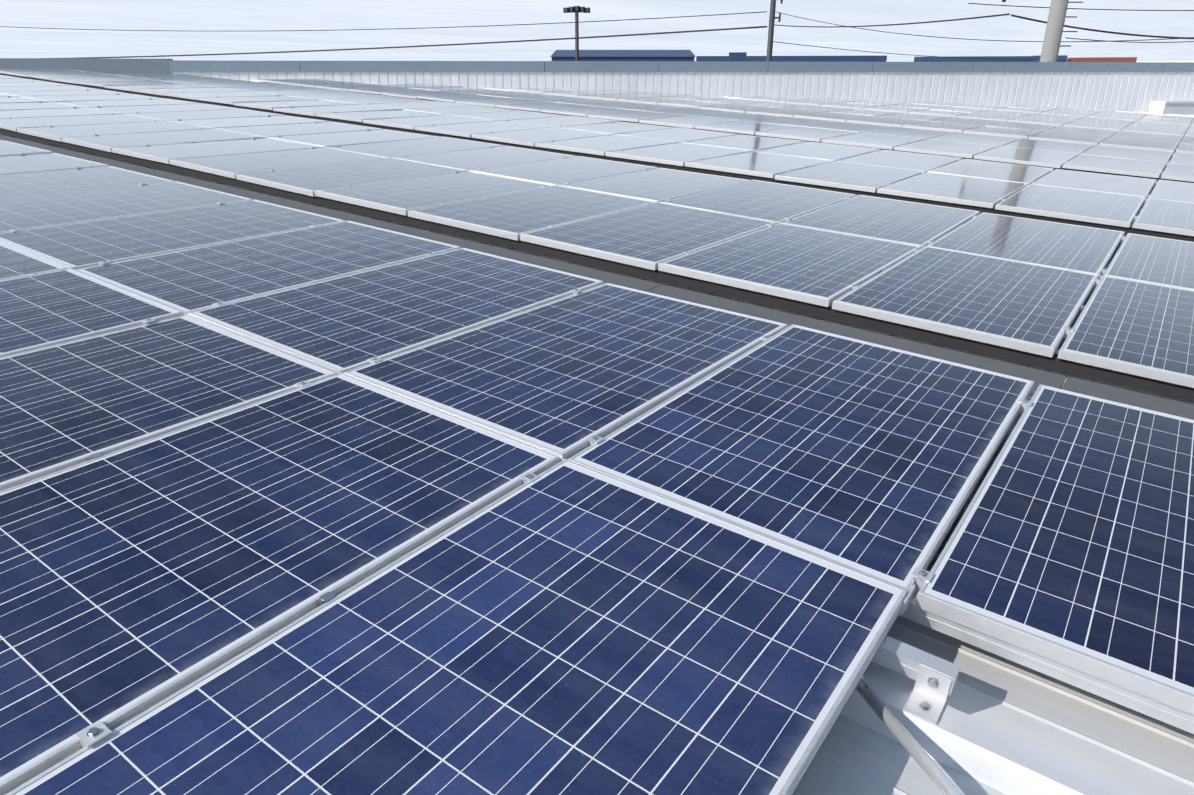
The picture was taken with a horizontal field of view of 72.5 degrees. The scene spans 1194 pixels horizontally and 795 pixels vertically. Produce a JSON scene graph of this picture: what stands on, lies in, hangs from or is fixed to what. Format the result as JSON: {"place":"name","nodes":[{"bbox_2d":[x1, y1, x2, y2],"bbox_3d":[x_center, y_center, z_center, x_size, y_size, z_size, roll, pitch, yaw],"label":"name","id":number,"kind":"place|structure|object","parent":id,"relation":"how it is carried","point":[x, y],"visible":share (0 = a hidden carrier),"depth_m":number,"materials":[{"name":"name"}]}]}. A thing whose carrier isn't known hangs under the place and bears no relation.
{"place":"outdoors","nodes":[
{"label":"outdoors","id":0,"kind":"place"},
{"bbox_2d":[0,0,1193,61],"bbox_3d":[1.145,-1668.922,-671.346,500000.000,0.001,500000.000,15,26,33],"label":"sky","id":1,"kind":"structure","parent":0,"point":[217,26],"depth_m":38573.45,"materials":[{"name":"white"}]},
{"bbox_2d":[0,3,1193,59],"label":"overhead wires","id":2,"kind":"object","parent":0,"point":[1021,17],"visible":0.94,"depth_m":55.34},
{"bbox_2d":[550,50,695,60],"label":"warehouse","id":3,"kind":"structure","parent":0,"point":[628,55],"depth_m":307.08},
{"bbox_2d":[914,56,1032,61],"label":"warehouse","id":4,"kind":"structure","parent":0,"point":[966,59],"depth_m":220.34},
{"bbox_3d":[-7.342,-5.531,29.514,78.500,8.400,64.000,15,26,33],"label":"building body","id":5,"kind":"object","parent":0,"visible":0},
{"bbox_2d":[0,80,1193,794],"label":"roof","id":6,"kind":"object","parent":5,"relation":"on","point":[1002,726],"visible":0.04,"depth_m":1.68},
{"bbox_2d":[0,73,1193,401],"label":"edge guard strips","id":7,"kind":"object","parent":6,"relation":"on","point":[1104,375],"visible":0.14,"depth_m":5.34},
{"bbox_2d":[0,134,1193,419],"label":"walkway boards","id":8,"kind":"object","parent":6,"relation":"on","point":[1110,392],"visible":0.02,"depth_m":4.18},
{"bbox_2d":[0,70,1193,733],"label":"mounting rails","id":9,"kind":"object","parent":6,"relation":"on","point":[898,656],"visible":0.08,"depth_m":1.75,"materials":[{"name":"metal"}]},
{"bbox_2d":[0,242,67,279],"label":"solar panel","id":10,"kind":"object","parent":9,"relation":"on","point":[15,262],"visible":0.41,"depth_m":3.99,"materials":[{"name":"glass"}]},
{"bbox_2d":[0,153,108,174],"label":"solar panel","id":11,"kind":"object","parent":9,"relation":"on","point":[14,164],"visible":0.71,"depth_m":6.75,"materials":[{"name":"glass"}]},
{"bbox_2d":[0,107,123,117],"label":"solar panel","id":12,"kind":"object","parent":9,"relation":"on","point":[45,112],"visible":0.69,"depth_m":10.27,"materials":[{"name":"glass"}]},
{"bbox_2d":[0,90,128,95],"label":"solar panel","id":13,"kind":"object","parent":9,"relation":"on","point":[59,92],"visible":0.52,"depth_m":12.92,"materials":[{"name":"glass"}]},
{"bbox_2d":[0,114,160,131],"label":"solar panel","id":14,"kind":"object","parent":9,"relation":"on","point":[12,124],"visible":0.67,"depth_m":9.55,"materials":[{"name":"glass"}]},
{"bbox_2d":[0,166,172,198],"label":"solar panel","id":15,"kind":"object","parent":9,"relation":"on","point":[15,185],"visible":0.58,"depth_m":6.09,"materials":[{"name":"glass"}]},
{"bbox_2d":[0,268,182,356],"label":"solar panel","id":16,"kind":"object","parent":9,"relation":"on","point":[45,309],"visible":0.81,"depth_m":3.41,"materials":[{"name":"glass"}]},
{"bbox_2d":[21,94,164,101],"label":"solar panel","id":17,"kind":"object","parent":9,"relation":"on","point":[53,98],"visible":0.54,"depth_m":12.37,"materials":[{"name":"glass"}]},
{"bbox_2d":[17,120,210,141],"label":"solar panel","id":18,"kind":"object","parent":9,"relation":"on","point":[56,133],"visible":0.77,"depth_m":8.98,"materials":[{"name":"glass"}]},
{"bbox_2d":[0,181,252,232],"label":"solar panel","id":19,"kind":"object","parent":9,"relation":"on","point":[33,212],"visible":0.67,"depth_m":5.38,"materials":[{"name":"glass"}]},
{"bbox_2d":[57,99,197,106],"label":"solar panel","id":20,"kind":"object","parent":9,"relation":"on","point":[112,103],"visible":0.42,"depth_m":11.85,"materials":[{"name":"glass"}]},
{"bbox_2d":[61,128,264,151],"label":"solar panel","id":21,"kind":"object","parent":9,"relation":"on","point":[107,143],"visible":0.77,"depth_m":8.45,"materials":[{"name":"glass"}]},
{"bbox_2d":[88,103,239,113],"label":"solar panel","id":22,"kind":"object","parent":9,"relation":"on","point":[159,108],"visible":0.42,"depth_m":11.36,"materials":[{"name":"glass"}]},
{"bbox_2d":[0,315,336,490],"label":"solar panel","id":23,"kind":"object","parent":9,"relation":"on","point":[65,405],"visible":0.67,"depth_m":2.73,"materials":[{"name":"glass"}]},
{"bbox_2d":[0,199,344,268],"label":"solar panel","id":24,"kind":"object","parent":9,"relation":"on","point":[79,245],"visible":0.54,"depth_m":4.71,"materials":[{"name":"glass"}]},
{"bbox_2d":[126,109,281,120],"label":"solar panel","id":25,"kind":"object","parent":9,"relation":"on","point":[204,114],"visible":0.69,"depth_m":10.82,"materials":[{"name":"glass"}]},
{"bbox_2d":[111,138,322,163],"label":"solar panel","id":26,"kind":"object","parent":9,"relation":"on","point":[164,153],"visible":0.71,"depth_m":7.91,"materials":[{"name":"glass"}]},
{"bbox_2d":[164,91,284,99],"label":"solar panel","id":27,"kind":"object","parent":9,"relation":"on","point":[191,95],"visible":0.69,"depth_m":13.95,"materials":[{"name":"glass"}]},
{"bbox_2d":[170,115,330,127],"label":"solar panel","id":28,"kind":"object","parent":9,"relation":"on","point":[244,121],"visible":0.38,"depth_m":10.28,"materials":[{"name":"glass"}]},
{"bbox_2d":[197,96,320,104],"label":"solar panel","id":29,"kind":"object","parent":9,"relation":"on","point":[229,100],"visible":0.71,"depth_m":13.35,"materials":[{"name":"glass"}]},
{"bbox_2d":[74,221,460,312],"bbox_3d":[-1.668,-0.728,4.332,0.992,0.040,1.650,18,28,31],"label":"solar panel","id":30,"kind":"object","parent":9,"relation":"on","point":[192,279],"visible":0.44,"depth_m":4.19,"materials":[{"name":"glass"}]},
{"bbox_2d":[169,147,385,178],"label":"solar panel","id":31,"kind":"object","parent":9,"relation":"on","point":[231,166],"visible":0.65,"depth_m":7.37,"materials":[{"name":"glass"}]},
{"bbox_2d":[0,373,559,794],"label":"solar panel","id":32,"kind":"object","parent":9,"relation":"on","point":[138,578],"visible":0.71,"depth_m":1.96,"materials":[{"name":"glass"}]},
{"bbox_2d":[234,100,356,109],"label":"solar panel","id":33,"kind":"object","parent":9,"relation":"on","point":[269,105],"visible":0.77,"depth_m":12.83,"materials":[{"name":"glass"}]},
{"bbox_2d":[216,122,380,136],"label":"solar panel","id":34,"kind":"object","parent":9,"relation":"on","point":[294,129],"visible":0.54,"depth_m":9.76,"materials":[{"name":"glass"}]},
{"bbox_2d":[273,104,402,115],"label":"solar panel","id":35,"kind":"object","parent":9,"relation":"on","point":[311,110],"visible":0.88,"depth_m":12.35,"materials":[{"name":"glass"}]},
{"bbox_2d":[236,157,466,196],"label":"solar panel","id":36,"kind":"object","parent":9,"relation":"on","point":[308,180],"visible":0.81,"depth_m":6.86,"materials":[{"name":"glass"}]},
{"bbox_2d":[269,129,438,146],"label":"solar panel","id":37,"kind":"object","parent":9,"relation":"on","point":[348,138],"visible":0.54,"depth_m":9.21,"materials":[{"name":"glass"}]},
{"bbox_2d":[316,110,447,121],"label":"solar panel","id":38,"kind":"object","parent":9,"relation":"on","point":[360,116],"visible":0.77,"depth_m":11.78,"materials":[{"name":"glass"}]},
{"bbox_2d":[188,248,603,372],"bbox_3d":[-0.847,-0.459,3.809,0.992,0.041,1.650,18,28,31],"label":"solar panel","id":39,"kind":"object","parent":9,"relation":"on","point":[343,324],"visible":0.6,"depth_m":3.64,"materials":[{"name":"glass"}]},
{"bbox_2d":[329,136,504,157],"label":"solar panel","id":40,"kind":"object","parent":9,"relation":"on","point":[408,147],"visible":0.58,"depth_m":8.72,"materials":[{"name":"glass"}]},
{"bbox_2d":[363,115,498,129],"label":"solar panel","id":41,"kind":"object","parent":9,"relation":"on","point":[407,122],"visible":0.83,"depth_m":11.28,"materials":[{"name":"glass"}]},
{"bbox_2d":[314,171,552,215],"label":"solar panel","id":42,"kind":"object","parent":9,"relation":"on","point":[402,196],"visible":0.79,"depth_m":6.31,"materials":[{"name":"glass"}]},
{"bbox_2d":[5,459,907,794],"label":"solar panel","id":43,"kind":"object","parent":9,"relation":"on","point":[565,627],"visible":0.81,"depth_m":1.58,"materials":[{"name":"glass"}]},
{"bbox_2d":[405,106,519,114],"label":"solar panel","id":44,"kind":"object","parent":9,"relation":"on","point":[461,110],"visible":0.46,"depth_m":13.19,"materials":[{"name":"glass"}]},
{"bbox_2d":[414,120,549,137],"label":"solar panel","id":45,"kind":"object","parent":9,"relation":"on","point":[464,129],"visible":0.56,"depth_m":10.76,"materials":[{"name":"glass"}]},
{"bbox_2d":[393,146,574,170],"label":"solar panel","id":46,"kind":"object","parent":9,"relation":"on","point":[473,159],"visible":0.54,"depth_m":8.18,"materials":[{"name":"glass"}]},
{"bbox_2d":[450,110,564,120],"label":"solar panel","id":47,"kind":"object","parent":9,"relation":"on","point":[509,115],"visible":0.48,"depth_m":12.64,"materials":[{"name":"glass"}]},
{"bbox_2d":[408,185,656,240],"bbox_3d":[-0.419,-1.382,5.955,0.992,0.040,1.650,18,28,31],"label":"solar panel","id":48,"kind":"object","parent":9,"relation":"on","point":[513,215],"visible":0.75,"depth_m":5.78,"materials":[{"name":"glass"}]},
{"bbox_2d":[471,127,611,146],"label":"solar panel","id":49,"kind":"object","parent":9,"relation":"on","point":[529,137],"visible":0.81,"depth_m":10.23,"materials":[{"name":"glass"}]},
{"bbox_2d":[505,116,619,126],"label":"solar panel","id":50,"kind":"object","parent":9,"relation":"on","point":[557,121],"visible":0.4,"depth_m":12.15,"materials":[{"name":"glass"}]},
{"bbox_2d":[469,156,657,184],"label":"solar panel","id":51,"kind":"object","parent":9,"relation":"on","point":[563,170],"visible":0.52,"depth_m":7.64,"materials":[{"name":"glass"}]},
{"bbox_2d":[344,283,787,458],"bbox_3d":[-0.026,-0.191,3.285,0.992,0.041,1.650,18,28,31],"label":"solar panel","id":52,"kind":"object","parent":9,"relation":"on","point":[565,377],"visible":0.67,"depth_m":3.08,"materials":[{"name":"glass"}]},
{"bbox_2d":[540,106,640,116],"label":"solar panel","id":53,"kind":"object","parent":9,"relation":"on","point":[581,111],"visible":0.75,"depth_m":14.12,"materials":[{"name":"glass"}]},
{"bbox_2d":[535,134,678,155],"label":"solar panel","id":54,"kind":"object","parent":9,"relation":"on","point":[600,145],"visible":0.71,"depth_m":9.70,"materials":[{"name":"glass"}]},
{"bbox_2d":[559,122,675,133],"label":"solar panel","id":55,"kind":"object","parent":9,"relation":"on","point":[617,127],"visible":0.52,"depth_m":11.60,"materials":[{"name":"glass"}]},
{"bbox_2d":[588,111,683,121],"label":"solar panel","id":56,"kind":"object","parent":9,"relation":"on","point":[634,116],"visible":0.71,"depth_m":13.58,"materials":[{"name":"glass"}]},
{"bbox_2d":[520,202,776,269],"bbox_3d":[0.402,-1.114,5.432,0.992,0.040,1.650,18,28,31],"label":"solar panel","id":57,"kind":"object","parent":9,"relation":"on","point":[651,236],"visible":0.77,"depth_m":5.25,"materials":[{"name":"glass"}]},
{"bbox_2d":[558,168,748,201],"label":"solar panel","id":58,"kind":"object","parent":9,"relation":"on","point":[658,184],"visible":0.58,"depth_m":7.10,"materials":[{"name":"glass"}]},
{"bbox_2d":[617,127,738,141],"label":"solar panel","id":59,"kind":"object","parent":9,"relation":"on","point":[678,134],"visible":0.56,"depth_m":11.08,"materials":[{"name":"glass"}]},
{"bbox_2d":[605,142,751,165],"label":"solar panel","id":60,"kind":"object","parent":9,"relation":"on","point":[680,154],"visible":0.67,"depth_m":9.17,"materials":[{"name":"glass"}]},
{"bbox_2d":[639,115,741,128],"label":"solar panel","id":61,"kind":"object","parent":9,"relation":"on","point":[689,121],"visible":0.81,"depth_m":13.09,"materials":[{"name":"glass"}]},
{"bbox_2d":[683,134,805,150],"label":"solar panel","id":62,"kind":"object","parent":9,"relation":"on","point":[748,142],"visible":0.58,"depth_m":10.54,"materials":[{"name":"glass"}]},
{"bbox_2d":[695,121,793,134],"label":"solar panel","id":63,"kind":"object","parent":9,"relation":"on","point":[747,127],"visible":0.85,"depth_m":12.53,"materials":[{"name":"glass"}]},
{"bbox_2d":[685,151,831,177],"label":"solar panel","id":64,"kind":"object","parent":9,"relation":"on","point":[763,164],"visible":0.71,"depth_m":8.63,"materials":[{"name":"glass"}]},
{"bbox_2d":[662,180,856,221],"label":"solar panel","id":65,"kind":"object","parent":9,"relation":"on","point":[769,201],"visible":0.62,"depth_m":6.59,"materials":[{"name":"glass"}]},
{"bbox_2d":[658,223,921,306],"bbox_3d":[1.223,-0.845,4.908,0.992,0.041,1.650,18,28,31],"label":"solar panel","id":66,"kind":"object","parent":9,"relation":"on","point":[824,268],"visible":0.83,"depth_m":4.70,"materials":[{"name":"glass"}]},
{"bbox_2d":[568,324,1033,589],"bbox_3d":[0.795,0.077,2.762,0.992,0.041,1.650,18,28,31],"label":"solar panel","id":67,"kind":"object","parent":9,"relation":"on","point":[870,459],"visible":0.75,"depth_m":2.54,"materials":[{"name":"glass"}]},
{"bbox_2d":[755,126,859,141],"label":"solar panel","id":68,"kind":"object","parent":9,"relation":"on","point":[808,133],"visible":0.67,"depth_m":12.02,"materials":[{"name":"glass"}]},
{"bbox_2d":[758,142,880,160],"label":"solar panel","id":69,"kind":"object","parent":9,"relation":"on","point":[826,151],"visible":0.65,"depth_m":10.02,"materials":[{"name":"glass"}]},
{"bbox_2d":[803,121,890,131],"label":"solar panel","id":70,"kind":"object","parent":9,"relation":"on","point":[848,126],"visible":0.65,"depth_m":13.43,"materials":[{"name":"glass"}]},
{"bbox_2d":[775,161,924,192],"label":"solar panel","id":71,"kind":"object","parent":9,"relation":"on","point":[856,176],"visible":0.9,"depth_m":8.11,"materials":[{"name":"glass"}]},
{"bbox_2d":[821,132,926,149],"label":"solar panel","id":72,"kind":"object","parent":9,"relation":"on","point":[873,140],"visible":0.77,"depth_m":11.49,"materials":[{"name":"glass"}]},
{"bbox_2d":[782,195,979,245],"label":"solar panel","id":73,"kind":"object","parent":9,"relation":"on","point":[916,223],"visible":0.81,"depth_m":6.06,"materials":[{"name":"glass"}]},
{"bbox_2d":[846,116,926,126],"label":"solar panel","id":74,"kind":"object","parent":9,"relation":"on","point":[887,121],"visible":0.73,"depth_m":14.87,"materials":[{"name":"glass"}]},
{"bbox_2d":[838,150,962,171],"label":"solar panel","id":75,"kind":"object","parent":9,"relation":"on","point":[908,160],"visible":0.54,"depth_m":9.51,"materials":[{"name":"glass"}]},
{"bbox_2d":[855,676,961,794],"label":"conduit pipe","id":76,"kind":"object","parent":9,"relation":"attached to","point":[938,777],"depth_m":1.56,"materials":[{"name":"metal"}]},
{"bbox_2d":[864,127,953,138],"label":"solar panel","id":77,"kind":"object","parent":9,"relation":"on","point":[912,132],"visible":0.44,"depth_m":12.93,"materials":[{"name":"glass"}]},
{"bbox_2d":[904,665,951,724],"bbox_3d":[0.682,0.612,1.677,0.065,0.068,0.075,18,28,31],"label":"foot bracket","id":78,"kind":"object","parent":9,"relation":"attached to","point":[926,701],"visible":1,"depth_m":1.69,"materials":[{"name":"metal"}]},
{"bbox_2d":[903,121,983,132],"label":"solar panel","id":79,"kind":"object","parent":9,"relation":"on","point":[944,126],"visible":0.88,"depth_m":14.32,"materials":[{"name":"glass"}]},
{"bbox_2d":[894,139,996,157],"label":"solar panel","id":80,"kind":"object","parent":9,"relation":"on","point":[950,148],"visible":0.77,"depth_m":10.96,"materials":[{"name":"glass"}]},
{"bbox_2d":[877,172,1027,207],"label":"solar panel","id":81,"kind":"object","parent":9,"relation":"on","point":[971,191],"visible":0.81,"depth_m":7.58,"materials":[{"name":"glass"}]},
{"bbox_2d":[832,246,1098,357],"bbox_3d":[2.044,-0.577,4.385,0.992,0.040,1.650,18,28,31],"label":"solar panel","id":82,"kind":"object","parent":9,"relation":"on","point":[1024,306],"visible":0.96,"depth_m":4.17,"materials":[{"name":"glass"}]},
{"bbox_2d":[930,132,1020,145],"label":"solar panel","id":83,"kind":"object","parent":9,"relation":"on","point":[978,138],"visible":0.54,"depth_m":12.40,"materials":[{"name":"glass"}]},
{"bbox_2d":[928,159,1053,183],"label":"solar panel","id":84,"kind":"object","parent":9,"relation":"on","point":[996,170],"visible":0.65,"depth_m":8.95,"materials":[{"name":"glass"}]},
{"bbox_2d":[963,126,1042,138],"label":"solar panel","id":85,"kind":"object","parent":9,"relation":"on","point":[1005,132],"visible":0.81,"depth_m":13.78,"materials":[{"name":"glass"}]},
{"bbox_2d":[927,212,1124,274],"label":"solar panel","id":86,"kind":"object","parent":9,"relation":"on","point":[1086,249],"visible":0.75,"depth_m":5.53,"materials":[{"name":"glass"}]},
{"bbox_2d":[974,146,1078,167],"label":"solar panel","id":87,"kind":"object","parent":9,"relation":"on","point":[1035,157],"visible":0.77,"depth_m":10.44,"materials":[{"name":"glass"}]},
{"bbox_2d":[1004,138,1093,153],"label":"solar panel","id":88,"kind":"object","parent":9,"relation":"on","point":[1053,145],"visible":0.65,"depth_m":11.90,"materials":[{"name":"glass"}]},
{"bbox_2d":[915,384,1193,714],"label":"solar panel","id":89,"kind":"object","parent":9,"relation":"on","point":[1070,542],"visible":0.94,"depth_m":2.06,"materials":[{"name":"glass"}]},
{"bbox_2d":[1028,131,1107,144],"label":"solar panel","id":90,"kind":"object","parent":9,"relation":"on","point":[1070,137],"visible":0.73,"depth_m":13.30,"materials":[{"name":"glass"}]},
{"bbox_2d":[995,184,1145,227],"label":"solar panel","id":91,"kind":"object","parent":9,"relation":"on","point":[1114,209],"visible":0.88,"depth_m":7.05,"materials":[{"name":"glass"}]},
{"bbox_2d":[1031,169,1156,197],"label":"solar panel","id":92,"kind":"object","parent":9,"relation":"on","point":[1124,185],"visible":0.75,"depth_m":8.43,"materials":[{"name":"glass"}]},
{"bbox_2d":[1062,154,1166,177],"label":"solar panel","id":93,"kind":"object","parent":9,"relation":"on","point":[1133,167],"visible":0.88,"depth_m":9.90,"materials":[{"name":"glass"}]},
{"bbox_2d":[1058,275,1193,387],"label":"solar panel","id":94,"kind":"object","parent":9,"relation":"on","point":[1138,328],"visible":0.96,"depth_m":3.76,"materials":[{"name":"glass"}]},
{"bbox_2d":[1082,145,1172,161],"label":"solar panel","id":95,"kind":"object","parent":9,"relation":"on","point":[1131,153],"visible":0.62,"depth_m":11.34,"materials":[{"name":"glass"}]},
{"bbox_2d":[1099,137,1178,152],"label":"solar panel","id":96,"kind":"object","parent":9,"relation":"on","point":[1155,145],"visible":0.85,"depth_m":12.78,"materials":[{"name":"glass"}]},
{"bbox_2d":[1103,233,1193,289],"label":"solar panel","id":97,"kind":"object","parent":9,"relation":"on","point":[1155,260],"visible":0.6,"depth_m":5.13,"materials":[{"name":"glass"}]},
{"bbox_2d":[1132,197,1193,235],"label":"solar panel","id":98,"kind":"object","parent":9,"relation":"on","point":[1167,216],"visible":0.96,"depth_m":6.66,"materials":[{"name":"glass"}]},
{"bbox_2d":[1149,179,1193,202],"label":"solar panel","id":99,"kind":"object","parent":9,"relation":"on","point":[1174,190],"visible":0.67,"depth_m":8.07,"materials":[{"name":"glass"}]},
{"bbox_2d":[1161,163,1193,181],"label":"solar panel","id":100,"kind":"object","parent":9,"relation":"on","point":[1180,172],"visible":0.92,"depth_m":9.52,"materials":[{"name":"glass"}]},
{"bbox_2d":[2,71,1193,747],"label":"panel clamps","id":101,"kind":"object","parent":6,"relation":"on","point":[94,733],"visible":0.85,"depth_m":2.92,"materials":[{"name":"metal"}]},
{"bbox_2d":[1149,101,1193,114],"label":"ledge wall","id":102,"kind":"structure","parent":6,"relation":"on","point":[1175,107],"depth_m":23.59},
{"bbox_2d":[0,58,1193,111],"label":"parapet wall","id":103,"kind":"structure","parent":5,"relation":"on","point":[1125,86],"depth_m":21.89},
{"label":"ground","id":104,"kind":"structure","parent":0,"visible":0},
{"bbox_2d":[696,56,886,61],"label":"warehouse","id":105,"kind":"structure","parent":104,"relation":"on","point":[808,58],"depth_m":268.44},
{"bbox_2d":[1002,0,1082,61],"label":"concrete pole","id":106,"kind":"object","parent":104,"relation":"on","point":[1054,31],"visible":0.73,"depth_m":27.47,"materials":[{"name":"concrete"}]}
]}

